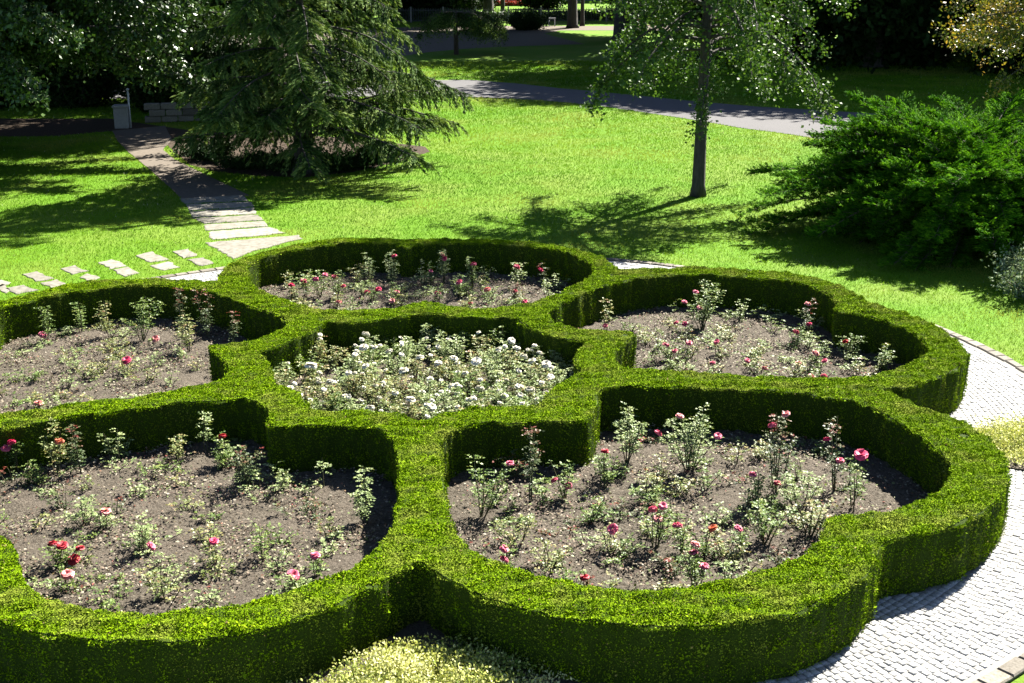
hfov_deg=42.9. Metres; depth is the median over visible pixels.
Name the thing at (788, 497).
rose bush
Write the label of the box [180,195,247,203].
flagstone
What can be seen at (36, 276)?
stepping stone
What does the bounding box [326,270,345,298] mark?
rose bush
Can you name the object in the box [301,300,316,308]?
rose bush
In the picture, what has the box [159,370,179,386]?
rose bush
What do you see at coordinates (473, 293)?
rose bush
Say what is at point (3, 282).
stepping stone
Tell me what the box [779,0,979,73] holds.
dark tree
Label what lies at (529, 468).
rose bush
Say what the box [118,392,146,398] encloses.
rose bush
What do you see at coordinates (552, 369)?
rose bush
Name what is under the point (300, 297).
rose bush
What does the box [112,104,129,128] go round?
trash can
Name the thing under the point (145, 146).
dirt path
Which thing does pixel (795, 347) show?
rose bush
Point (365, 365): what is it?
rose bush
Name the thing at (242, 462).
rose bush
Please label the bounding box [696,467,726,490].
rose bush
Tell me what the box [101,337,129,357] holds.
rose bush
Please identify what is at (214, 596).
rose bush
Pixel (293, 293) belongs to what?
rose bush
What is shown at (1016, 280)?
silver shrub
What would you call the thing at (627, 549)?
rose bush
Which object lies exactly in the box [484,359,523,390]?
rose bush
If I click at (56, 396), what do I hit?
rose bush
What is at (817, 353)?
rose bush
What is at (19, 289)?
stepping stone
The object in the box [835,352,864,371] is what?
rose bush
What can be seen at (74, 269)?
stepping stone
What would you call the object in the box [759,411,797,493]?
rose bush
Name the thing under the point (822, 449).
rose bush
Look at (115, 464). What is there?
rose bush
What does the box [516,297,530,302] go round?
rose bush
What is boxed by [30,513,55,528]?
rose bush
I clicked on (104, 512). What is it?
rose bush
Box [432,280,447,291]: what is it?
rose bush
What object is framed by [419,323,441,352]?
rose bush
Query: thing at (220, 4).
dark tree
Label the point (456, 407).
rose bush
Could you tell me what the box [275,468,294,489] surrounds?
rose bush
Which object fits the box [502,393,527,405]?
rose bush
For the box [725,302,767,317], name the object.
rose bush
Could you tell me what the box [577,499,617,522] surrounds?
rose bush
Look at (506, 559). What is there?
rose bush
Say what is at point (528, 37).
gravel walk
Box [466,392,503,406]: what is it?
rose bush
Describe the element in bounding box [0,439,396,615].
soil
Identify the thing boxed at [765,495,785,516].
rose bush
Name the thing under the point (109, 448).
rose bush
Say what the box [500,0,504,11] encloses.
shade tree
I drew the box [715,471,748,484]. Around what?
rose bush
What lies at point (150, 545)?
rose bush
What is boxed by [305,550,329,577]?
rose bush
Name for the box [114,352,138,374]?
rose bush
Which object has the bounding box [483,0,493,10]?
shade tree
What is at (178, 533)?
rose bush
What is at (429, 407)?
rose bush
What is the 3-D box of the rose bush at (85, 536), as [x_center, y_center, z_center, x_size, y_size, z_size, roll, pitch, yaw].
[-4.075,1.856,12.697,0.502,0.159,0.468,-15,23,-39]
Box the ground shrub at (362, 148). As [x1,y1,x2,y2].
[356,143,416,157]
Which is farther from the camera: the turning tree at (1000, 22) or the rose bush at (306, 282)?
the turning tree at (1000, 22)
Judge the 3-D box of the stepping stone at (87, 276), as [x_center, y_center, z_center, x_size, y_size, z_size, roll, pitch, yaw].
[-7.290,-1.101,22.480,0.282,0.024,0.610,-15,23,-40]
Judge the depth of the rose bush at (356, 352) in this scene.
17.00 m
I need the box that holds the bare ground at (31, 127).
[0,119,429,177]
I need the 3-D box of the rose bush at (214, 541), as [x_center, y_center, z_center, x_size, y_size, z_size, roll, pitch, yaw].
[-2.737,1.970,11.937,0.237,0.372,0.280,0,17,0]
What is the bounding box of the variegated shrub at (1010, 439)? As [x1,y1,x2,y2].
[969,410,1023,466]
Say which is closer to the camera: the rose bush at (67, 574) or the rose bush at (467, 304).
the rose bush at (67, 574)
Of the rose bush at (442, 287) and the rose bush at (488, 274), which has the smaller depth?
the rose bush at (442, 287)
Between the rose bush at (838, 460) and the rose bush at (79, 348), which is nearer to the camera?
the rose bush at (838, 460)
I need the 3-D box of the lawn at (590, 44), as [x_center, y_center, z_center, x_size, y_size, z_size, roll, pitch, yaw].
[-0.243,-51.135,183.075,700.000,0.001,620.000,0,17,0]
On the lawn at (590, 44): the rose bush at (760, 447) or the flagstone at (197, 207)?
the flagstone at (197, 207)
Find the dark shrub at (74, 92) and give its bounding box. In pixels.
[20,40,129,109]
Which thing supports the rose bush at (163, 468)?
on the soil at (140, 598)
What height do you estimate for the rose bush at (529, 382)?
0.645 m
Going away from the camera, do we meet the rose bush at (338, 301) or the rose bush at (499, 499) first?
the rose bush at (499, 499)
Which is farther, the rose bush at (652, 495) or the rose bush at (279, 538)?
the rose bush at (652, 495)
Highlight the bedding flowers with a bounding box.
[494,0,528,5]
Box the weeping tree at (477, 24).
[411,8,508,54]
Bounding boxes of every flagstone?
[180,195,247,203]
[186,201,253,210]
[190,207,255,217]
[193,215,263,223]
[204,221,267,230]
[206,235,302,258]
[209,227,283,239]
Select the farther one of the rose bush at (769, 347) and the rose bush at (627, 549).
the rose bush at (769, 347)
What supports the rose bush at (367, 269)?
on the soil at (325, 301)
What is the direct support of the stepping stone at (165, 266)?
on the lawn at (590, 44)
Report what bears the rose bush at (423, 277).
on the soil at (325, 301)
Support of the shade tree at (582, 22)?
on the lawn at (590, 44)
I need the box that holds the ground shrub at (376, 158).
[322,146,398,168]
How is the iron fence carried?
on the lawn at (590, 44)
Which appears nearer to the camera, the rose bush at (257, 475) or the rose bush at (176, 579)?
the rose bush at (176, 579)
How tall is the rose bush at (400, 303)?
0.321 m
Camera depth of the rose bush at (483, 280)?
21.24 m
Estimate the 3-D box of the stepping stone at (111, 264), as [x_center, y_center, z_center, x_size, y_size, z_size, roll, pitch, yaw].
[-7.186,-1.387,23.396,0.360,0.024,0.735,-12,21,-34]
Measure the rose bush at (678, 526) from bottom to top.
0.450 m
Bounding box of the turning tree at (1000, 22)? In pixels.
[929,0,1023,101]
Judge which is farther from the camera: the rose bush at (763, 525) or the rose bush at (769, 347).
the rose bush at (769, 347)
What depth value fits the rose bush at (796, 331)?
18.32 m
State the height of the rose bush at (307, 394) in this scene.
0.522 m
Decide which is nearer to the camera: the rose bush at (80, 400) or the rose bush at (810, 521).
the rose bush at (810, 521)
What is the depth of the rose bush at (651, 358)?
17.60 m
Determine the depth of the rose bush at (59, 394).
16.40 m
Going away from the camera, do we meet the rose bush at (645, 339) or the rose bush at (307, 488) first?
the rose bush at (307, 488)
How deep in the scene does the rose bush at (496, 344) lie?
17.81 m
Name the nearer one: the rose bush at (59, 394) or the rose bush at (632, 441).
the rose bush at (632, 441)
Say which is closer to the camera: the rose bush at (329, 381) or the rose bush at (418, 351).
the rose bush at (329, 381)
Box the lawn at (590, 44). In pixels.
[0,0,1023,682]
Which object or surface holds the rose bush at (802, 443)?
on the soil at (731, 496)
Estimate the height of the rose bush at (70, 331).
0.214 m
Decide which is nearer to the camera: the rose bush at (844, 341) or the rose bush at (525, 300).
the rose bush at (844, 341)
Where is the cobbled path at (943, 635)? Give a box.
[167,261,1023,682]
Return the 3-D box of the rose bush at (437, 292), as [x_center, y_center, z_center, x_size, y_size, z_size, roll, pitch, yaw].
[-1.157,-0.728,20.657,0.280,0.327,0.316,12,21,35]
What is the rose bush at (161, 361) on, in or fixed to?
on the soil at (189, 376)
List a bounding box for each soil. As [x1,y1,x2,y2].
[0,318,251,413]
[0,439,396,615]
[261,271,568,309]
[281,348,567,419]
[292,620,604,682]
[447,427,928,590]
[581,305,903,377]
[979,425,1023,470]
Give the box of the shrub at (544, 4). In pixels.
[516,0,567,8]
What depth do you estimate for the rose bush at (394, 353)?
17.84 m
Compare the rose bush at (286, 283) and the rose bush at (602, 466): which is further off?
the rose bush at (286, 283)
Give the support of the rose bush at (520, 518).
on the soil at (731, 496)
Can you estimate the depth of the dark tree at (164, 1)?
50.73 m
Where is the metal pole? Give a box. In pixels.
[126,88,131,127]
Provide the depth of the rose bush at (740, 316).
19.41 m
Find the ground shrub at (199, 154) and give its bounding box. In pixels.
[169,136,240,161]
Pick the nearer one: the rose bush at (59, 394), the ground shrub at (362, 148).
the rose bush at (59, 394)
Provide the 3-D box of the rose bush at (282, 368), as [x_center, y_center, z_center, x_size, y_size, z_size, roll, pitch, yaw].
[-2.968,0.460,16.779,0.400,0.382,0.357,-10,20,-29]
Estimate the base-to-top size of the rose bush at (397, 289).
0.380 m
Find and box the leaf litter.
[0,270,928,611]
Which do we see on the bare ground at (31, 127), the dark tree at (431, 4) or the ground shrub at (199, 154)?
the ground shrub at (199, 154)
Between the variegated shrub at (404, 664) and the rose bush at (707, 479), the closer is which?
the variegated shrub at (404, 664)
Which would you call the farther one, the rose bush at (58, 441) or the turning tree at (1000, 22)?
the turning tree at (1000, 22)
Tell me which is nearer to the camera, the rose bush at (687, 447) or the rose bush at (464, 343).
the rose bush at (687, 447)
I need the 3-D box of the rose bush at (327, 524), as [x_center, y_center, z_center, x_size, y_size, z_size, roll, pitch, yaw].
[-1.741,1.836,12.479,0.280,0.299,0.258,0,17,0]
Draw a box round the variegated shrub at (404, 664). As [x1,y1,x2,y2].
[286,632,576,682]
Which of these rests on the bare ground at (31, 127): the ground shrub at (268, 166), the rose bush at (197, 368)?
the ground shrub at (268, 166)
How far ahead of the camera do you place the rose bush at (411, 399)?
14.99 m
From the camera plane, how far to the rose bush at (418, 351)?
17.65 m
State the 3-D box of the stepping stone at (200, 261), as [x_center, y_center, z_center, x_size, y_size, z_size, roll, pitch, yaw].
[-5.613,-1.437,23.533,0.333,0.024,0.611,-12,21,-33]
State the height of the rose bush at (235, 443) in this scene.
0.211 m
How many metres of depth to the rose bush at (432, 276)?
21.78 m
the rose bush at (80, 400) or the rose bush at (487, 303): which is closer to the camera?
the rose bush at (80, 400)
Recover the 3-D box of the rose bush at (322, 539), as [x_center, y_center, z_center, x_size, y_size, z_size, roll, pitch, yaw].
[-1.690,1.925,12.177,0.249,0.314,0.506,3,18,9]
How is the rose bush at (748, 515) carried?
on the soil at (731, 496)
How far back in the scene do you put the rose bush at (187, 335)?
18.16 m
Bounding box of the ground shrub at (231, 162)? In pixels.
[210,149,278,169]
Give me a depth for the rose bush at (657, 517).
12.25 m
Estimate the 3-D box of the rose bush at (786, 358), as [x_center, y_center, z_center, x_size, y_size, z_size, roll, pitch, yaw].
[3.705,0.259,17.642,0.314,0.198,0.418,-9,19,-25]
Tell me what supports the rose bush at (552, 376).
on the soil at (426, 361)
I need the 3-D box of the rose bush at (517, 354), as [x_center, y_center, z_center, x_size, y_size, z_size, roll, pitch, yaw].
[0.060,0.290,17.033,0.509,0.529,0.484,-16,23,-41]
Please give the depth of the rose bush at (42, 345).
18.48 m
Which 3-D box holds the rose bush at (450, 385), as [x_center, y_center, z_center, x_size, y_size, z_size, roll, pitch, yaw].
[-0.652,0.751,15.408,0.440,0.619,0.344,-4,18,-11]
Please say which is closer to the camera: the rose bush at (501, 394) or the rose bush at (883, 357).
the rose bush at (501, 394)
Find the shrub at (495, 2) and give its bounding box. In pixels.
[478,0,507,7]
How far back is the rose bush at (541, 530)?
12.64 m
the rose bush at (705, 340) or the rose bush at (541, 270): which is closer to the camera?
the rose bush at (705, 340)
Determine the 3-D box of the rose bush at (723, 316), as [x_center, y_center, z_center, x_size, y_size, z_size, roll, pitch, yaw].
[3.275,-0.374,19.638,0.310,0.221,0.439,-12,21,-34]
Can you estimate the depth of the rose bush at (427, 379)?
16.14 m
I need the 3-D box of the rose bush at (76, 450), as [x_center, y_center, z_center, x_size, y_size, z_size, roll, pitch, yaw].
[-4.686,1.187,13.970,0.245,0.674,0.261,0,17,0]
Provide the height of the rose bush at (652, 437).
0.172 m
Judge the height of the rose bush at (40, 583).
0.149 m
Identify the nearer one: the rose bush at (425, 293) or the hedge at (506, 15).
the rose bush at (425, 293)
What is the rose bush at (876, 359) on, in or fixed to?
on the soil at (760, 332)
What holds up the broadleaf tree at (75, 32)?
on the lawn at (590, 44)
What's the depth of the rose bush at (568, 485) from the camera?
13.31 m
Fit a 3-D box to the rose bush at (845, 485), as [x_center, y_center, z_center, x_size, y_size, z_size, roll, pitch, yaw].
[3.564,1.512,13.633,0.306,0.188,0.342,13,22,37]
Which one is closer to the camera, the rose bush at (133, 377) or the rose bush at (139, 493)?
the rose bush at (139, 493)
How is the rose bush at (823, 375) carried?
on the soil at (760, 332)
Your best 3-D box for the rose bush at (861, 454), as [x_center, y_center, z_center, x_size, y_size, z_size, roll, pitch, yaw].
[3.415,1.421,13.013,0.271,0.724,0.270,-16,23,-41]
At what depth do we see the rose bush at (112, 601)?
11.35 m
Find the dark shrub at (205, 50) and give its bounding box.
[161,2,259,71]
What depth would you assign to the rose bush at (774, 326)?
19.00 m
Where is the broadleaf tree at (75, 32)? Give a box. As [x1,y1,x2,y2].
[0,0,261,116]
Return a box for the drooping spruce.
[171,0,479,185]
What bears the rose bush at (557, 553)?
on the soil at (731, 496)
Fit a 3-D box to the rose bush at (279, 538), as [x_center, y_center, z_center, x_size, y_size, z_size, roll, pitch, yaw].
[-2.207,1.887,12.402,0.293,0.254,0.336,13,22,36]
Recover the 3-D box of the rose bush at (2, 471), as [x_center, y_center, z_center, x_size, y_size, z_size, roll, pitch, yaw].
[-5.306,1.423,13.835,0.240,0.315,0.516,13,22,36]
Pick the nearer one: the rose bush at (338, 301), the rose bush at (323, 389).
the rose bush at (323, 389)
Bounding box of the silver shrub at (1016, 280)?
[980,235,1023,299]
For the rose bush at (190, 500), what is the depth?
13.20 m
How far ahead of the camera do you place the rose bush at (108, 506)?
13.12 m
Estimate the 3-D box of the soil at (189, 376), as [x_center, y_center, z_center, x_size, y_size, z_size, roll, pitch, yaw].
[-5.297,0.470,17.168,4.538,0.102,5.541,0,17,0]
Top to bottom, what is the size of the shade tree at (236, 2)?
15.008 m
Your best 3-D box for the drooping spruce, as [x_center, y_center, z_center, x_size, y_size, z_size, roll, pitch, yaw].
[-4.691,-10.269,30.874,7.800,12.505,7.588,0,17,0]
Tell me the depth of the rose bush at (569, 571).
11.38 m
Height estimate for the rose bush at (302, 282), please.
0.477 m
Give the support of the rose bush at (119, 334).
on the soil at (189, 376)
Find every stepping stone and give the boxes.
[0,280,10,285]
[0,284,8,292]
[6,285,37,294]
[21,271,53,281]
[41,279,65,287]
[61,265,88,274]
[80,273,100,279]
[98,259,125,269]
[114,267,138,276]
[136,251,168,262]
[150,261,179,270]
[172,249,196,258]
[187,257,212,265]
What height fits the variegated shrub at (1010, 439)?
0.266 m
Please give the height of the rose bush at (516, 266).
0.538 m
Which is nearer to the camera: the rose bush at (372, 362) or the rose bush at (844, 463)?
the rose bush at (844, 463)
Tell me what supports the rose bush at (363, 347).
on the soil at (426, 361)
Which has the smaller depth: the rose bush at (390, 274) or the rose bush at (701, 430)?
the rose bush at (701, 430)
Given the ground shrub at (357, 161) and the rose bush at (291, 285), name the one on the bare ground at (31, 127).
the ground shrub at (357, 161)
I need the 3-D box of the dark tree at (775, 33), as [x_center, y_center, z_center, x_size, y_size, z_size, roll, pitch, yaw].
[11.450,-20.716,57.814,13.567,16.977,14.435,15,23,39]
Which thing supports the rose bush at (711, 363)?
on the soil at (760, 332)
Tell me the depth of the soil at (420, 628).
10.69 m
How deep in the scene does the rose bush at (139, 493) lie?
13.55 m
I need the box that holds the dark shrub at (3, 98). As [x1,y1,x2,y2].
[0,64,32,110]
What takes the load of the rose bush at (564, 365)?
on the soil at (426, 361)
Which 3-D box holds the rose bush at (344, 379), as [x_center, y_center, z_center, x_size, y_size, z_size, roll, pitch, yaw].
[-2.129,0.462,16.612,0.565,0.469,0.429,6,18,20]
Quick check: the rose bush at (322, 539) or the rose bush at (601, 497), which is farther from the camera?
the rose bush at (601, 497)
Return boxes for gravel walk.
[223,26,678,63]
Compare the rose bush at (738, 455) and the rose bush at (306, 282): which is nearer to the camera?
the rose bush at (738, 455)
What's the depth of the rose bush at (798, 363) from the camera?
17.04 m
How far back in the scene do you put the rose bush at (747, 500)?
13.17 m
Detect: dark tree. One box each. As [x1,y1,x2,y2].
[29,0,202,85]
[183,0,245,27]
[282,0,394,22]
[379,0,466,17]
[626,0,829,61]
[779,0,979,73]
[890,0,1023,76]
[942,28,978,53]
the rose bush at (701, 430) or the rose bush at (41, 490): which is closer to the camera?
the rose bush at (41, 490)
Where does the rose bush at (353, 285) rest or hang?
on the soil at (325, 301)
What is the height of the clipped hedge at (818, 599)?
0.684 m
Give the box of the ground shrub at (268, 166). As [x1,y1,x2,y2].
[239,146,353,172]
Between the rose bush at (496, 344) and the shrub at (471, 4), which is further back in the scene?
the shrub at (471, 4)
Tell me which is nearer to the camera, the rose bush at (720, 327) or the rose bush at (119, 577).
the rose bush at (119, 577)
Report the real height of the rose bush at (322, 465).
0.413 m
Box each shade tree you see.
[195,0,311,62]
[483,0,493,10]
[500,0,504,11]
[566,0,578,27]
[579,0,584,25]
[610,0,634,40]
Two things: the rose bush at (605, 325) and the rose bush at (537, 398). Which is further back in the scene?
the rose bush at (605, 325)
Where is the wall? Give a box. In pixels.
[144,101,209,122]
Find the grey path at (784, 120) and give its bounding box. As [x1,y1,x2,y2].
[18,80,1021,138]
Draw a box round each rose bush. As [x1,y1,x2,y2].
[0,439,24,472]
[0,464,34,485]
[0,500,11,526]
[2,349,35,357]
[2,367,47,382]
[4,391,39,408]
[20,459,50,486]
[22,339,52,349]
[25,391,47,408]
[27,576,58,588]
[30,482,55,495]
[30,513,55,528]
[34,305,54,341]
[36,391,77,408]
[37,417,68,475]
[38,538,84,569]
[39,479,74,511]
[41,564,87,593]
[42,386,73,399]
[49,325,78,336]
[50,347,77,362]
[53,538,97,564]
[54,370,77,388]
[54,460,82,474]
[56,494,99,527]
[59,353,81,370]
[62,517,108,541]
[63,422,86,473]
[68,347,93,354]
[69,392,97,401]
[70,302,87,331]
[74,360,103,380]
[75,371,115,389]
[78,474,102,490]
[80,320,109,330]
[80,568,132,584]
[87,579,132,609]
[90,354,120,370]
[91,337,118,351]
[93,508,122,529]
[94,301,127,338]
[95,496,129,513]
[97,428,134,460]
[99,456,136,471]
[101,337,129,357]
[107,327,133,338]
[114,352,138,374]
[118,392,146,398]
[119,366,160,382]
[121,347,143,363]
[121,510,156,557]
[124,296,163,342]
[125,479,154,498]
[130,526,186,544]
[131,564,189,601]
[134,458,187,475]
[135,549,195,572]
[144,351,166,367]
[149,559,196,600]
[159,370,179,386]
[166,474,193,484]
[166,494,204,510]
[168,432,187,458]
[171,313,195,351]
[172,345,190,359]
[173,287,189,335]
[176,323,211,336]
[182,588,223,608]
[187,359,203,369]
[188,521,223,545]
[190,554,242,582]
[191,288,214,337]
[191,505,224,521]
[195,411,213,451]
[200,537,226,565]
[211,431,231,468]
[212,443,244,468]
[217,437,243,448]
[226,310,241,341]
[227,445,265,486]
[228,461,281,485]
[237,476,291,504]
[250,521,274,563]
[262,523,300,547]
[263,548,294,573]
[265,568,313,594]
[271,569,304,590]
[273,361,296,385]
[273,496,325,521]
[274,368,303,389]
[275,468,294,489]
[277,472,321,493]
[283,270,293,287]
[286,276,299,298]
[287,285,301,301]
[290,296,306,303]
[292,374,332,407]
[295,273,313,288]
[295,350,323,377]
[296,269,320,282]
[297,359,330,396]
[299,274,311,297]
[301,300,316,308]
[301,387,330,408]
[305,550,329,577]
[307,270,327,297]
[307,387,346,411]
[311,375,357,408]
[312,333,342,369]
[314,461,331,486]
[316,516,343,537]
[319,530,346,557]
[321,271,331,286]
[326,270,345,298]
[329,393,369,410]
[330,292,345,307]
[330,345,353,365]
[330,358,368,388]
[330,370,365,401]
[336,277,369,292]
[342,295,363,306]
[342,349,367,377]
[347,263,371,282]
[349,466,375,523]
[350,332,389,360]
[351,363,390,403]
[353,346,380,381]
[354,279,369,295]
[355,361,397,390]
[358,344,384,365]
[361,379,395,410]
[362,253,378,280]
[364,282,381,300]
[364,405,375,410]
[369,335,406,357]
[376,396,402,412]
[377,348,409,378]
[380,385,421,414]
[382,248,399,285]
[383,282,405,299]
[384,367,416,401]
[387,282,412,290]
[387,291,408,305]
[388,294,399,305]
[394,336,430,361]
[395,336,416,370]
[395,396,434,419]
[404,285,434,297]
[404,355,436,386]
[407,376,451,412]
[410,259,428,287]
[413,402,448,419]
[416,273,439,283]
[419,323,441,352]
[419,376,446,402]
[419,390,449,416]
[423,345,457,375]
[425,261,440,285]
[427,354,462,386]
[431,329,457,358]
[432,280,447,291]
[432,287,448,300]
[435,337,468,368]
[437,248,450,283]
[438,383,472,412]
[445,330,480,358]
[445,369,476,402]
[448,405,465,411]
[449,273,465,289]
[451,349,482,377]
[452,274,469,297]
[452,382,490,407]
[454,355,487,393]
[457,291,479,308]
[460,280,471,296]
[465,256,478,288]
[465,454,516,516]
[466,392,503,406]
[469,287,502,298]
[471,297,494,307]
[471,334,494,364]
[471,485,510,504]
[474,273,487,291]
[476,265,495,281]
[477,344,509,382]
[477,378,509,405]
[479,282,503,300]
[480,543,489,558]
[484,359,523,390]
[487,325,508,353]
[487,478,512,496]
[488,516,537,546]
[489,496,537,529]
[491,370,525,402]
[491,382,527,406]
[492,449,536,478]
[495,337,520,362]
[498,297,521,305]
[498,346,533,376]
[498,541,518,565]
[500,353,545,393]
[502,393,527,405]
[506,282,521,300]
[508,262,527,288]
[510,391,548,406]
[512,290,524,301]
[515,381,547,405]
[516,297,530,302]
[519,426,544,502]
[521,374,556,400]
[522,473,553,504]
[523,357,556,391]
[528,538,572,568]
[530,344,564,373]
[535,515,582,535]
[535,539,558,577]
[537,263,547,287]
[541,279,554,295]
[544,378,552,392]
[545,365,573,385]
[547,459,578,499]
[550,273,570,289]
[550,563,589,584]
[551,359,573,378]
[567,530,602,550]
[572,574,593,585]
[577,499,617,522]
[584,494,608,507]
[591,449,618,490]
[591,456,628,479]
[592,496,655,521]
[595,522,631,553]
[598,532,649,565]
[598,570,620,588]
[600,297,613,329]
[611,415,639,432]
[612,401,648,462]
[617,317,642,332]
[621,436,642,451]
[628,476,668,506]
[634,468,666,497]
[635,519,657,538]
[636,327,661,342]
[638,430,684,442]
[638,499,677,549]
[645,347,660,364]
[649,550,688,575]
[652,452,670,478]
[652,576,689,590]
[654,339,678,359]
[654,365,675,370]
[655,331,665,349]
[655,402,723,470]
[657,475,701,495]
[659,495,684,522]
[662,316,679,327]
[662,356,698,370]
[662,518,692,536]
[669,517,691,555]
[670,298,696,311]
[671,446,713,467]
[672,279,725,330]
[673,345,692,362]
[673,541,712,586]
[674,327,695,339]
[680,336,703,357]
[687,527,745,560]
[688,420,713,440]
[689,524,724,559]
[693,501,743,525]
[694,327,724,347]
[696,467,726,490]
[702,358,725,371]
[708,321,738,331]
[710,334,735,354]
[711,343,733,358]
[711,439,746,463]
[713,559,753,578]
[715,327,737,340]
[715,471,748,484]
[718,309,741,320]
[722,436,749,458]
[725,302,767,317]
[727,524,751,553]
[732,541,762,570]
[733,350,761,364]
[734,500,768,522]
[735,298,747,321]
[739,488,771,510]
[740,350,769,374]
[742,339,772,353]
[743,469,780,506]
[746,342,766,358]
[748,358,780,376]
[748,438,772,459]
[750,498,799,544]
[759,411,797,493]
[761,309,787,322]
[762,546,797,565]
[763,318,784,332]
[764,513,782,537]
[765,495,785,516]
[768,470,827,510]
[770,353,802,364]
[775,341,803,350]
[782,362,815,377]
[782,457,812,482]
[782,505,824,527]
[783,360,806,375]
[784,323,805,345]
[788,497,837,536]
[794,309,824,329]
[795,330,823,348]
[795,356,820,373]
[795,438,814,447]
[800,297,817,333]
[801,327,821,339]
[806,344,827,369]
[808,368,836,376]
[811,443,844,458]
[818,340,832,358]
[818,415,844,490]
[822,497,851,513]
[826,462,866,470]
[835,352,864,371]
[836,476,866,491]
[837,333,867,359]
[841,449,870,511]
[855,357,883,375]
[858,355,877,365]
[874,343,895,370]
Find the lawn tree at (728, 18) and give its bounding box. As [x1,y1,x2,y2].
[579,0,860,197]
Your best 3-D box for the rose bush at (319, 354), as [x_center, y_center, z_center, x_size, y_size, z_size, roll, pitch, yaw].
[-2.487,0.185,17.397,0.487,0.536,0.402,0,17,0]
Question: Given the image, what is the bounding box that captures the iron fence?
[379,6,697,22]
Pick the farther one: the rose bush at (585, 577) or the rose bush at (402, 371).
the rose bush at (402, 371)
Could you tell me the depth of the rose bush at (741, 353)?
17.45 m
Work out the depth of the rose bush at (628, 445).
14.63 m
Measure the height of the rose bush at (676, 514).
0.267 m
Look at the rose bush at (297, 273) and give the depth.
21.77 m
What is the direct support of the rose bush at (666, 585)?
on the soil at (731, 496)
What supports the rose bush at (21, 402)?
on the soil at (189, 376)
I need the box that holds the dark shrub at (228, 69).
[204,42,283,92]
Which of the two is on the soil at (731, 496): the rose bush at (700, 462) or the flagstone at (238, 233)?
the rose bush at (700, 462)
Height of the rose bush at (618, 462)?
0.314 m
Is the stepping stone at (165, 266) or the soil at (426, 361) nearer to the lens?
the soil at (426, 361)
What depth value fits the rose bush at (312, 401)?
15.55 m
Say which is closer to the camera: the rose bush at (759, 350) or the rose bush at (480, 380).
the rose bush at (480, 380)
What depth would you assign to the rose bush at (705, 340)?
18.51 m
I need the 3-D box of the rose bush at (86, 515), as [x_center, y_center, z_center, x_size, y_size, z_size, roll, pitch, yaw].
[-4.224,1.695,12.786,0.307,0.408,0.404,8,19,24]
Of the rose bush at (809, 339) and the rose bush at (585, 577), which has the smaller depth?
the rose bush at (585, 577)
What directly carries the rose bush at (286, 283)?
on the soil at (325, 301)
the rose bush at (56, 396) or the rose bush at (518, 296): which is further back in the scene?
the rose bush at (518, 296)
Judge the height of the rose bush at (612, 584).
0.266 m
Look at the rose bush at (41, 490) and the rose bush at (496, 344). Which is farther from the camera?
the rose bush at (496, 344)
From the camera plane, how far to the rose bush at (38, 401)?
16.01 m
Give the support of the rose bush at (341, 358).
on the soil at (426, 361)
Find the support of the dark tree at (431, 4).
on the lawn at (590, 44)
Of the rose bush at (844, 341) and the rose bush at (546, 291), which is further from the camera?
the rose bush at (546, 291)
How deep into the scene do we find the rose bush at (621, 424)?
15.15 m
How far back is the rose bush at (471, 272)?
21.32 m
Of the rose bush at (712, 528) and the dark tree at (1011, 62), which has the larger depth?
the dark tree at (1011, 62)
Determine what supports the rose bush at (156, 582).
on the soil at (140, 598)
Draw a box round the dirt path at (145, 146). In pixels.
[112,126,249,197]
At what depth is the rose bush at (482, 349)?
17.52 m
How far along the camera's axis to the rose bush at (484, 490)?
12.90 m
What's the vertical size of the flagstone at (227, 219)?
0.024 m
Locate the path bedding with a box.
[164,261,1023,682]
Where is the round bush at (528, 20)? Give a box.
[502,7,550,30]
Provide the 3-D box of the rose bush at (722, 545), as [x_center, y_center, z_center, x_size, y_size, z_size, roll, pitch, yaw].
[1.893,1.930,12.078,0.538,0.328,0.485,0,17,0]
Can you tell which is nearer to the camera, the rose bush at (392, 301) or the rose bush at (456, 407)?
the rose bush at (456, 407)
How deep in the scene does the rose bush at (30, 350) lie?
18.07 m
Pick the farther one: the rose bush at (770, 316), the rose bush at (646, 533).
the rose bush at (770, 316)
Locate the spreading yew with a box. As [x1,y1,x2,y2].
[731,88,1023,272]
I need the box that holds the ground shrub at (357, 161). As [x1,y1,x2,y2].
[275,149,372,172]
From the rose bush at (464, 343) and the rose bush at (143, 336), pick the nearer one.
the rose bush at (464, 343)
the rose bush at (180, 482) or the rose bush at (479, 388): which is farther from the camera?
the rose bush at (479, 388)
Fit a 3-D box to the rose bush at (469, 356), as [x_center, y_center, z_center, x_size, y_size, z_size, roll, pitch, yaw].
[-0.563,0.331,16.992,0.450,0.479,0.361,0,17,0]
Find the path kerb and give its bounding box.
[151,257,1023,682]
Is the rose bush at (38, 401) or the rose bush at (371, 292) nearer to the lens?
the rose bush at (38, 401)
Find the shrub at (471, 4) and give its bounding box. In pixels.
[453,0,495,10]
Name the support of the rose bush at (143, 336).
on the soil at (189, 376)
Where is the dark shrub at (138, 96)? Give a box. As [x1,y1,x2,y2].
[115,40,223,113]
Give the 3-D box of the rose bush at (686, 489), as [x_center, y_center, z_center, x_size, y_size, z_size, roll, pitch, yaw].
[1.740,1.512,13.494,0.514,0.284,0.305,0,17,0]
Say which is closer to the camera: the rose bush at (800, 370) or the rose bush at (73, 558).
the rose bush at (73, 558)
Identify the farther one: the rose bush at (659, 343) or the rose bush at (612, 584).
the rose bush at (659, 343)
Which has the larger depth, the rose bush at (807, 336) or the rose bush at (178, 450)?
the rose bush at (807, 336)
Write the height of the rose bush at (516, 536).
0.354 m
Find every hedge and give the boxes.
[0,237,1012,682]
[380,10,701,19]

